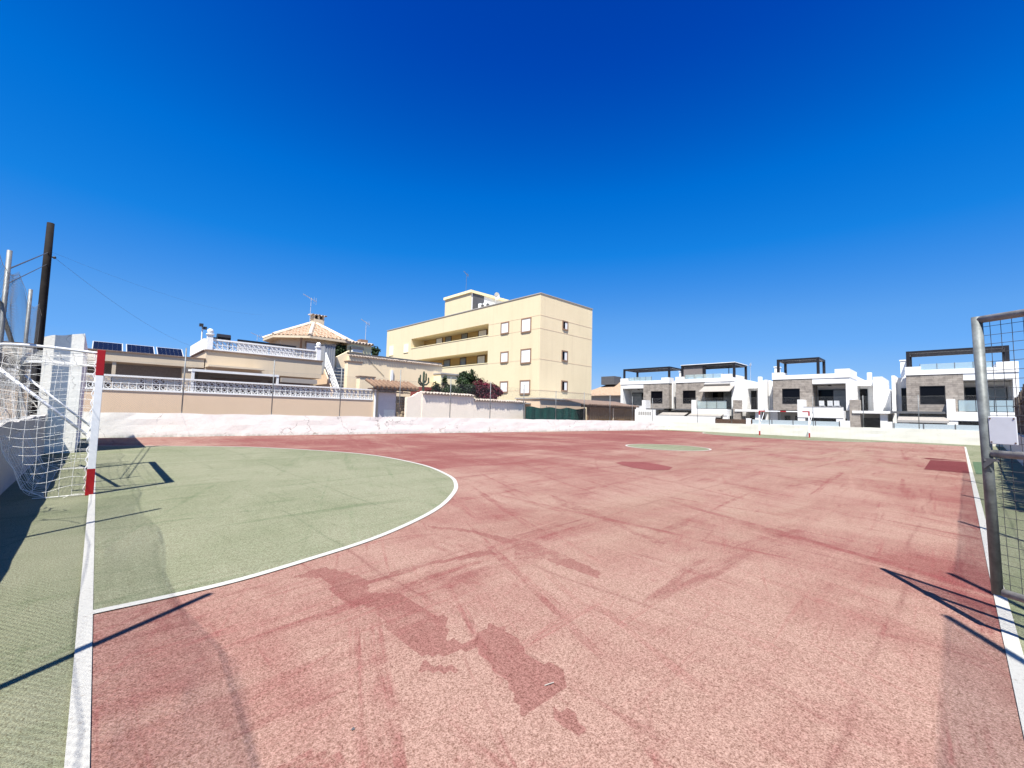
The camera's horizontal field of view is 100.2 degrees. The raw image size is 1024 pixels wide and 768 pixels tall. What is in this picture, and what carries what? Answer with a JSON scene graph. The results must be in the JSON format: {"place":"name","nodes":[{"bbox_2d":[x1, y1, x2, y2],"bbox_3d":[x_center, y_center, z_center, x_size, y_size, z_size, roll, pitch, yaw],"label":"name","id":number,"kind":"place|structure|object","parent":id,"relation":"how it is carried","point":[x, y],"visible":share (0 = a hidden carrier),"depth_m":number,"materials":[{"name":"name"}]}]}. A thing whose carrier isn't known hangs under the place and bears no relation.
{"place":"outdoors","nodes":[
{"label":"outdoors","id":0,"kind":"place"},
{"bbox_2d":[0,341,205,390],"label":"flat roofed house","id":1,"kind":"structure","parent":0,"point":[122,357],"depth_m":22.02,"materials":[{"name":"paint"}]},
{"bbox_2d":[92,341,122,350],"bbox_3d":[-20.308,-1.862,21.504,1.127,0.578,1.029,5,-5,-44],"label":"solar panel","id":2,"kind":"object","parent":1,"relation":"on","point":[107,346],"visible":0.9,"depth_m":21.48,"materials":[{"name":"glass"}]},
{"bbox_2d":[126,344,154,353],"bbox_3d":[-19.416,-1.784,22.364,1.131,0.578,1.029,5,-5,-44],"label":"solar panel","id":3,"kind":"object","parent":1,"relation":"on","point":[140,348],"visible":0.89,"depth_m":22.35,"materials":[{"name":"glass"}]},
{"bbox_2d":[156,347,183,355],"bbox_3d":[-18.546,-1.708,23.205,1.122,0.578,1.029,5,-5,-44],"label":"solar panel","id":4,"kind":"object","parent":1,"relation":"on","point":[168,351],"visible":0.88,"depth_m":23.19,"materials":[{"name":"glass"}]},
{"bbox_2d":[213,334,230,348],"bbox_3d":[-16.725,-2.322,24.570,0.900,1.091,0.400,5,-5,-44],"label":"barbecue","id":5,"kind":"object","parent":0,"point":[223,337],"visible":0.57,"depth_m":24.54,"materials":[{"name":"black metal"}]},
{"bbox_2d":[371,346,380,355],"bbox_3d":[-12.256,-2.043,38.298,1.144,2.740,0.929,5,-5,-44],"label":"shrub","id":6,"kind":"object","parent":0,"point":[374,351],"visible":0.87,"depth_m":38.09,"materials":[{"name":"green plant"}]},
{"bbox_2d":[365,378,418,416],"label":"garden door","id":7,"kind":"structure","parent":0,"point":[384,398],"depth_m":25.44,"materials":[{"name":"white paint"}]},
{"bbox_2d":[378,390,395,416],"bbox_3d":[-7.446,1.583,25.377,1.178,2.437,0.055,5,-5,-44],"label":"door leaf","id":8,"kind":"structure","parent":7,"relation":"in","point":[383,398],"depth_m":25.38,"materials":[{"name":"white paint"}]},
{"bbox_2d":[404,391,524,418],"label":"tile capped wall","id":9,"kind":"structure","parent":0,"point":[499,407],"depth_m":28.14,"materials":[{"name":"paint"}]},
{"bbox_2d":[0,438,965,767],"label":"court apron","id":10,"kind":"object","parent":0,"point":[42,540],"visible":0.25,"depth_m":2.75,"materials":[{"name":"green paint"}]},
{"bbox_2d":[0,343,105,498],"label":"football goal","id":11,"kind":"object","parent":10,"relation":"on","point":[93,424],"visible":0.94,"depth_m":6.11,"materials":[{"name":"white paint"}]},
{"bbox_2d":[37,334,87,453],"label":"tall wall","id":12,"kind":"structure","parent":10,"relation":"on","point":[75,341],"depth_m":10.91,"materials":[{"name":"white paint"}]},
{"bbox_2d":[80,412,669,437],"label":"boundary wall","id":13,"kind":"structure","parent":10,"relation":"on","point":[119,425],"depth_m":20.41,"materials":[{"name":"white paint"}]},
{"bbox_2d":[84,348,668,420],"bbox_3d":[-0.505,1.015,28.130,40.322,2.970,0.048,4,-5,-39],"label":"chain link fence","id":14,"kind":"object","parent":13,"relation":"on","point":[272,388],"visible":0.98,"depth_m":21.42,"materials":[{"name":"metal"}]},
{"bbox_2d":[670,422,1002,446],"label":"boundary wall","id":15,"kind":"structure","parent":10,"relation":"on","point":[952,436],"depth_m":30.39,"materials":[{"name":"white paint"}]},
{"bbox_2d":[671,395,989,429],"bbox_3d":[21.823,2.222,33.175,0.054,2.550,20.437,5,-5,-40],"label":"chain link fence","id":16,"kind":"object","parent":15,"relation":"on","point":[825,410],"visible":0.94,"depth_m":31.37,"materials":[{"name":"metal"}]},
{"bbox_2d":[1003,433,1023,464],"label":"boundary wall","id":17,"kind":"structure","parent":10,"relation":"on","point":[1018,448],"depth_m":14.80,"materials":[{"name":"white paint"}]},
{"bbox_2d":[1013,384,1023,434],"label":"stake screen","id":18,"kind":"object","parent":17,"relation":"on","point":[1020,396],"visible":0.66,"depth_m":16.14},
{"bbox_2d":[0,0,1023,389],"label":"sky","id":19,"kind":"structure","parent":0,"point":[760,183],"materials":[{"name":"blue"}]},
{"bbox_2d":[90,430,1023,767],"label":"court surface","id":20,"kind":"object","parent":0,"point":[742,602],"visible":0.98,"depth_m":2.61,"materials":[{"name":"red paint"}]},
{"bbox_2d":[64,470,95,767],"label":"goal line","id":21,"kind":"object","parent":20,"relation":"on","point":[77,753],"visible":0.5,"depth_m":2.10,"materials":[{"name":"white paint"}]},
{"bbox_2d":[93,446,453,609],"bbox_3d":[-5.488,1.817,9.697,5.732,0.001,14.134,5,-5,-44],"label":"green goal area","id":22,"kind":"object","parent":20,"relation":"on","point":[171,519],"visible":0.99,"depth_m":5.50,"materials":[{"name":"paint"}]},
{"bbox_2d":[93,446,457,613],"bbox_3d":[-5.480,1.813,9.702,5.782,0.001,14.198,5,-5,-44],"label":"goal area line","id":23,"kind":"object","parent":22,"relation":"on","point":[448,498],"visible":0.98,"depth_m":3.56,"materials":[{"name":"white paint"}]},
{"bbox_2d":[617,461,671,469],"bbox_3d":[3.466,2.135,11.223,1.164,0.001,1.778,2,-4,-13],"label":"red repair oval","id":24,"kind":"object","parent":20,"relation":"on","point":[645,465],"visible":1,"depth_m":11.12,"materials":[{"name":"paint"}]},
{"bbox_2d":[627,444,709,450],"bbox_3d":[6.512,2.653,17.971,3.320,0.001,3.320,5,-5,-44],"label":"center circle","id":25,"kind":"object","parent":20,"relation":"on","point":[669,447],"visible":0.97,"depth_m":17.87,"materials":[{"name":"paint"}]},
{"bbox_2d":[704,432,874,441],"bbox_3d":[18.832,3.765,30.352,5.604,0.001,12.200,5,-5,-44],"label":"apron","id":26,"kind":"object","parent":20,"relation":"on","point":[776,437],"visible":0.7,"depth_m":29.44,"materials":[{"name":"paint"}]},
{"bbox_2d":[925,458,959,460],"bbox_3d":[15.385,2.701,15.412,1.035,0.001,0.832,0,-4,19],"label":"red repair strip","id":27,"kind":"object","parent":20,"relation":"on","point":[940,459],"visible":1,"depth_m":15.26,"materials":[{"name":"paint"}]},
{"bbox_2d":[925,460,968,472],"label":"red repair","id":28,"kind":"structure","parent":20,"relation":"on","point":[953,466],"depth_m":12.88,"materials":[{"name":"paint"}]},
{"bbox_2d":[964,447,1023,733],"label":"touch line","id":29,"kind":"object","parent":20,"relation":"on","point":[1014,652],"visible":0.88,"depth_m":2.69,"materials":[{"name":"white paint"}]},
{"bbox_2d":[670,430,979,446],"bbox_3d":[20.526,3.931,32.264,2.701,0.001,19.999,5,-5,-40],"label":"apron","id":30,"kind":"object","parent":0,"point":[843,439],"visible":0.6,"depth_m":29.20,"materials":[{"name":"green paint"}]},
{"bbox_2d":[759,411,812,437],"bbox_3d":[20.652,2.993,32.329,1.140,1.905,3.300,5,-5,-44],"label":"football goal","id":31,"kind":"object","parent":30,"relation":"on","point":[809,421],"visible":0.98,"depth_m":31.47,"materials":[{"name":"white paint"}]},
{"bbox_2d":[966,446,1023,654],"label":"touch apron","id":32,"kind":"object","parent":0,"point":[1016,607],"visible":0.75,"depth_m":5.98,"materials":[{"name":"green paint"}]},
{"bbox_2d":[973,462,981,473],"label":"green repair","id":33,"kind":"structure","parent":32,"relation":"on","point":[977,467],"depth_m":12.76,"materials":[{"name":"paint"}]},
{"label":"ground","id":34,"kind":"structure","parent":0,"visible":0},
{"bbox_2d":[0,414,46,494],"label":"boundary wall","id":35,"kind":"structure","parent":34,"relation":"on","point":[7,477],"depth_m":6.98,"materials":[{"name":"white paint"}]},
{"bbox_2d":[0,250,41,421],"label":"chain link fence","id":36,"kind":"object","parent":35,"relation":"on","point":[5,291],"visible":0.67,"depth_m":6.97,"materials":[{"name":"metal"}]},
{"bbox_2d":[0,301,21,367],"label":"fence strut","id":37,"kind":"object","parent":36,"relation":"attached to","point":[7,334],"visible":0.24,"depth_m":6.92,"materials":[{"name":"metal"}]},
{"bbox_2d":[0,355,52,431],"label":"dry creeper","id":38,"kind":"object","parent":36,"relation":"attached to","point":[9,384],"visible":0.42,"depth_m":7.81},
{"bbox_2d":[27,222,55,415],"bbox_3d":[-11.558,-1.047,10.507,0.246,5.941,0.170,5,-5,-44],"label":"utility pole","id":39,"kind":"object","parent":34,"relation":"on","point":[45,275],"visible":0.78,"depth_m":10.51,"materials":[{"name":"brown wood"}]},
{"bbox_2d":[11,252,47,268],"bbox_3d":[-9.308,-2.439,8.322,0.018,1.859,6.356,5,-5,-45],"label":"overhead cable","id":40,"kind":"object","parent":39,"relation":"hanging from","point":[28,260],"visible":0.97,"depth_m":7.62,"materials":[{"name":"metal"}]},
{"bbox_2d":[0,368,374,419],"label":"garden wall","id":41,"kind":"structure","parent":34,"relation":"on","point":[193,397],"depth_m":19.51,"materials":[{"name":"beige paint"}]},
{"bbox_2d":[386,290,592,419],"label":"apartment block","id":42,"kind":"structure","parent":34,"relation":"on","point":[541,342],"depth_m":44.47,"materials":[{"name":"paint"}]},
{"bbox_2d":[389,345,393,355],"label":"window","id":43,"kind":"structure","parent":42,"relation":"in","point":[391,348],"depth_m":60.83,"materials":[{"name":"white glass"}]},
{"bbox_2d":[403,343,408,352],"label":"window","id":44,"kind":"structure","parent":42,"relation":"in","point":[406,346],"depth_m":57.92,"materials":[{"name":"white glass"}]},
{"bbox_2d":[436,338,442,343],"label":"window","id":45,"kind":"structure","parent":42,"relation":"in","point":[439,340],"depth_m":55.86,"materials":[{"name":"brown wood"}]},
{"bbox_2d":[443,359,450,366],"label":"window","id":46,"kind":"structure","parent":42,"relation":"in","point":[446,363],"depth_m":54.38,"materials":[{"name":"grey glass"}]},
{"bbox_2d":[445,336,451,341],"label":"window","id":47,"kind":"structure","parent":42,"relation":"in","point":[449,338],"depth_m":54.42,"materials":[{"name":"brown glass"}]},
{"bbox_2d":[460,357,465,364],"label":"window","id":48,"kind":"structure","parent":42,"relation":"in","point":[462,360],"depth_m":51.91,"materials":[{"name":"grey glass"}]},
{"bbox_2d":[461,333,467,338],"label":"window","id":49,"kind":"structure","parent":42,"relation":"in","point":[463,336],"depth_m":52.04,"materials":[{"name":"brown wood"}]},
{"bbox_2d":[472,293,483,308],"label":"tower door","id":50,"kind":"structure","parent":42,"relation":"in","point":[477,298],"depth_m":48.94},
{"bbox_2d":[477,355,485,363],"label":"window","id":51,"kind":"structure","parent":42,"relation":"in","point":[480,358],"depth_m":49.50,"materials":[{"name":"grey wood"}]},
{"bbox_2d":[478,329,486,335],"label":"window","id":52,"kind":"structure","parent":42,"relation":"in","point":[482,332],"depth_m":49.60,"materials":[{"name":"brown glass"}]},
{"bbox_2d":[500,381,507,392],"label":"window","id":53,"kind":"structure","parent":42,"relation":"in","point":[504,384],"depth_m":43.41,"materials":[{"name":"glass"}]},
{"bbox_2d":[500,321,508,334],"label":"window","id":54,"kind":"structure","parent":42,"relation":"in","point":[504,329],"depth_m":43.94,"materials":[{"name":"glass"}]},
{"bbox_2d":[500,351,508,362],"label":"window","id":55,"kind":"structure","parent":42,"relation":"in","point":[504,356],"depth_m":43.68,"materials":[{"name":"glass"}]},
{"bbox_2d":[519,380,529,394],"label":"window","id":56,"kind":"structure","parent":42,"relation":"in","point":[523,388],"depth_m":41.34,"materials":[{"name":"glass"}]},
{"bbox_2d":[520,348,530,363],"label":"window","id":57,"kind":"structure","parent":42,"relation":"in","point":[525,354],"depth_m":41.53,"materials":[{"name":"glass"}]},
{"bbox_2d":[521,317,531,332],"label":"window","id":58,"kind":"structure","parent":42,"relation":"in","point":[525,322],"depth_m":41.74,"materials":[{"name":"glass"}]},
{"bbox_2d":[561,350,567,361],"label":"window","id":59,"kind":"structure","parent":42,"relation":"in","point":[564,354],"depth_m":42.79,"materials":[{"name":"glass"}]},
{"bbox_2d":[561,380,567,391],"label":"window","id":60,"kind":"structure","parent":42,"relation":"in","point":[564,384],"depth_m":42.62,"materials":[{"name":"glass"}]},
{"bbox_2d":[562,320,567,330],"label":"window","id":61,"kind":"structure","parent":42,"relation":"in","point":[564,323],"depth_m":42.95,"materials":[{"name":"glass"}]},
{"bbox_2d":[516,398,584,408],"bbox_3d":[3.971,2.716,39.085,7.517,2.628,3.050,5,-5,-44],"label":"annex","id":62,"kind":"object","parent":34,"relation":"on","point":[558,403],"visible":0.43,"depth_m":36.83,"materials":[{"name":"beige paint"}]},
{"bbox_2d":[524,405,585,419],"bbox_3d":[3.549,2.701,33.453,7.301,1.900,0.210,5,-5,-44],"label":"shade screen","id":63,"kind":"object","parent":34,"relation":"on","point":[530,413],"visible":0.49,"depth_m":33.09,"materials":[{"name":"green fabric"}]},
{"bbox_2d":[563,398,638,420],"bbox_3d":[8.015,2.723,37.593,8.022,2.617,2.620,5,-5,-44],"label":"reed shelter","id":64,"kind":"object","parent":34,"relation":"on","point":[598,406],"visible":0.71,"depth_m":36.73,"materials":[{"name":"brown wicker"}]},
{"bbox_2d":[591,376,620,402],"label":"old house","id":65,"kind":"structure","parent":34,"relation":"on","point":[611,388],"depth_m":67.12,"materials":[{"name":"paint"}]},
{"bbox_2d":[620,366,684,415],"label":"white villa","id":66,"kind":"object","parent":34,"relation":"on","point":[637,388],"visible":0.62,"depth_m":54.01,"materials":[{"name":"paint"}]},
{"bbox_2d":[632,393,642,404],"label":"balcony door","id":67,"kind":"structure","parent":66,"relation":"in","point":[636,396],"depth_m":57.33,"materials":[{"name":"grey glass"}]},
{"bbox_2d":[651,391,661,403],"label":"window","id":68,"kind":"structure","parent":66,"relation":"in","point":[654,394],"depth_m":53.40,"materials":[{"name":"black glass"}]},
{"bbox_2d":[635,362,768,423],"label":"white villa","id":69,"kind":"object","parent":34,"relation":"on","point":[728,386],"visible":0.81,"depth_m":49.05,"materials":[{"name":"paint"}]},
{"bbox_2d":[683,390,695,403],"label":"window","id":70,"kind":"structure","parent":69,"relation":"in","point":[687,395],"depth_m":50.48,"materials":[{"name":"black glass"}]},
{"bbox_2d":[713,391,732,409],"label":"balcony door","id":71,"kind":"structure","parent":69,"relation":"in","point":[726,394],"depth_m":49.54,"materials":[{"name":"glass"}]},
{"bbox_2d":[746,357,894,427],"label":"white villa","id":72,"kind":"object","parent":34,"relation":"on","point":[839,385],"visible":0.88,"depth_m":41.77,"materials":[{"name":"paint"}]},
{"bbox_2d":[782,388,799,403],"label":"window","id":73,"kind":"structure","parent":72,"relation":"in","point":[794,394],"depth_m":43.06,"materials":[{"name":"black glass"}]},
{"bbox_2d":[810,418,846,425],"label":"patio door","id":74,"kind":"structure","parent":72,"relation":"in","point":[818,419],"depth_m":41.44,"materials":[{"name":"black glass"}]},
{"bbox_2d":[818,389,845,410],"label":"balcony door","id":75,"kind":"structure","parent":72,"relation":"in","point":[832,395],"depth_m":42.13,"materials":[{"name":"black glass"}]},
{"bbox_2d":[886,345,1019,430],"bbox_3d":[37.805,0.928,36.458,15.050,7.400,7.900,5,-5,-44],"label":"white villa","id":76,"kind":"object","parent":34,"relation":"on","point":[912,383],"visible":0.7,"depth_m":35.08,"materials":[{"name":"paint"}]},
{"bbox_2d":[919,386,945,404],"bbox_3d":[35.130,0.937,35.759,0.100,1.560,1.540,5,-5,-44],"label":"window","id":77,"kind":"structure","parent":76,"relation":"in","point":[926,392],"depth_m":35.75,"materials":[{"name":"black glass"}]},
{"bbox_2d":[959,421,978,424],"bbox_3d":[37.501,3.710,33.887,0.100,1.400,2.900,5,-5,-44],"label":"patio door","id":78,"kind":"structure","parent":76,"relation":"in","point":[960,422],"depth_m":34.55,"materials":[{"name":"black glass"}]},
{"bbox_2d":[965,387,1007,411],"bbox_3d":[38.657,1.298,34.900,0.140,2.100,2.300,5,-5,-44],"label":"balcony door","id":79,"kind":"structure","parent":76,"relation":"in","point":[970,392],"depth_m":34.63,"materials":[{"name":"black glass"}]},
{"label":"house terrace","id":80,"kind":"structure","parent":0,"visible":0},
{"bbox_2d":[188,329,322,395],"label":"terrace house","id":81,"kind":"structure","parent":80,"relation":"on","point":[309,364],"depth_m":25.08,"materials":[{"name":"beige paint"}]},
{"bbox_2d":[199,323,206,339],"bbox_3d":[-17.811,-2.646,24.610,0.360,1.669,0.250,5,-5,-44],"label":"floodlight post","id":82,"kind":"object","parent":81,"relation":"on","point":[202,325],"visible":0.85,"depth_m":24.61,"materials":[{"name":"white metal"}]},
{"bbox_2d":[237,339,269,353],"bbox_3d":[-15.715,-2.131,26.014,1.714,0.947,0.160,5,-5,-44],"label":"solar panel","id":83,"kind":"object","parent":81,"relation":"on","point":[248,341],"visible":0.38,"depth_m":25.98,"materials":[{"name":"black glass"}]},
{"bbox_2d":[270,343,295,356],"bbox_3d":[-14.551,-2.026,27.137,1.534,0.942,0.160,5,-5,-44],"label":"sun collector","id":84,"kind":"object","parent":81,"relation":"on","point":[282,348],"visible":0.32,"depth_m":27.06,"materials":[{"name":"black metal"}]},
{"bbox_2d":[262,313,352,394],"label":"tiled pavilion","id":85,"kind":"structure","parent":80,"relation":"on","point":[307,335],"depth_m":30.61,"materials":[{"name":"tile"}]},
{"bbox_2d":[305,341,320,356],"bbox_3d":[-14.057,-2.400,30.254,1.080,1.122,0.080,5,-5,-44],"label":"window","id":86,"kind":"structure","parent":85,"relation":"in","point":[308,345],"depth_m":30.14,"materials":[{"name":"glass"}]},
{"bbox_2d":[335,342,346,356],"bbox_3d":[-12.864,-1.288,31.388,1.364,3.705,1.425,5,-5,-44],"label":"dark tree","id":87,"kind":"object","parent":80,"relation":"on","point":[339,349],"visible":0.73,"depth_m":31.21,"materials":[{"name":"green plant"}]},
{"bbox_2d":[315,350,375,398],"bbox_3d":[-11.252,-0.031,28.767,1.980,5.016,5.050,5,-5,-44],"label":"outdoor stair","id":88,"kind":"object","parent":80,"relation":"on","point":[351,370],"visible":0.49,"depth_m":28.39,"materials":[{"name":"paint"}]},
{"bbox_2d":[320,344,335,373],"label":"metal shed","id":89,"kind":"structure","parent":88,"relation":"on","point":[329,349],"depth_m":29.24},
{"bbox_2d":[338,339,373,354],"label":"yellow house","id":90,"kind":"structure","parent":80,"relation":"on","point":[360,346],"depth_m":32.55,"materials":[{"name":"concrete"}]},
{"bbox_2d":[347,352,442,396],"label":"courtyard wall","id":91,"kind":"structure","parent":80,"relation":"on","point":[384,368],"depth_m":33.19,"materials":[{"name":"paint"}]},
{"bbox_2d":[418,371,428,390],"bbox_3d":[-5.822,0.835,28.041,0.159,3.360,0.930,-2,-5,40],"label":"candelabra cactus","id":92,"kind":"object","parent":80,"relation":"on","point":[424,380],"visible":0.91,"depth_m":28.05,"materials":[{"name":"green plant"}]},
{"bbox_2d":[410,387,436,395],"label":"red roof","id":93,"kind":"structure","parent":80,"relation":"on","point":[420,389],"depth_m":29.28,"materials":[{"name":"tile"}]},
{"bbox_2d":[427,375,447,391],"bbox_3d":[-5.108,0.955,29.365,0.719,3.368,2.484,-1,-4,31],"label":"oleander bush","id":94,"kind":"object","parent":80,"relation":"on","point":[443,383],"visible":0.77,"depth_m":29.32,"materials":[{"name":"green plant"}]},
{"bbox_2d":[433,372,458,388],"bbox_3d":[-6.265,1.147,36.998,2.694,3.886,4.100,5,-5,-44],"label":"annex","id":95,"kind":"object","parent":80,"relation":"on","point":[451,377],"visible":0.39,"depth_m":35.33,"materials":[{"name":"beige paint"}]},
{"bbox_2d":[439,368,477,394],"bbox_3d":[-3.717,0.764,30.594,1.698,3.995,4.003,-2,-5,41],"label":"evergreen bush","id":96,"kind":"object","parent":80,"relation":"on","point":[464,379],"visible":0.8,"depth_m":30.41,"materials":[{"name":"green plant"}]},
{"bbox_2d":[471,378,502,399],"bbox_3d":[-2.207,1.185,31.707,3.168,3.362,1.718,5,-5,-44],"label":"bougainvillea","id":97,"kind":"object","parent":80,"relation":"on","point":[482,386],"visible":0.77,"depth_m":31.54,"materials":[{"name":"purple plant"}]},
{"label":"chain link fence","id":98,"kind":"object","parent":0,"visible":0},
{"bbox_2d":[971,309,1023,602],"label":"gate","id":99,"kind":"structure","parent":98,"relation":"attached to","point":[998,430],"depth_m":2.72,"materials":[{"name":"metal"}]}
]}

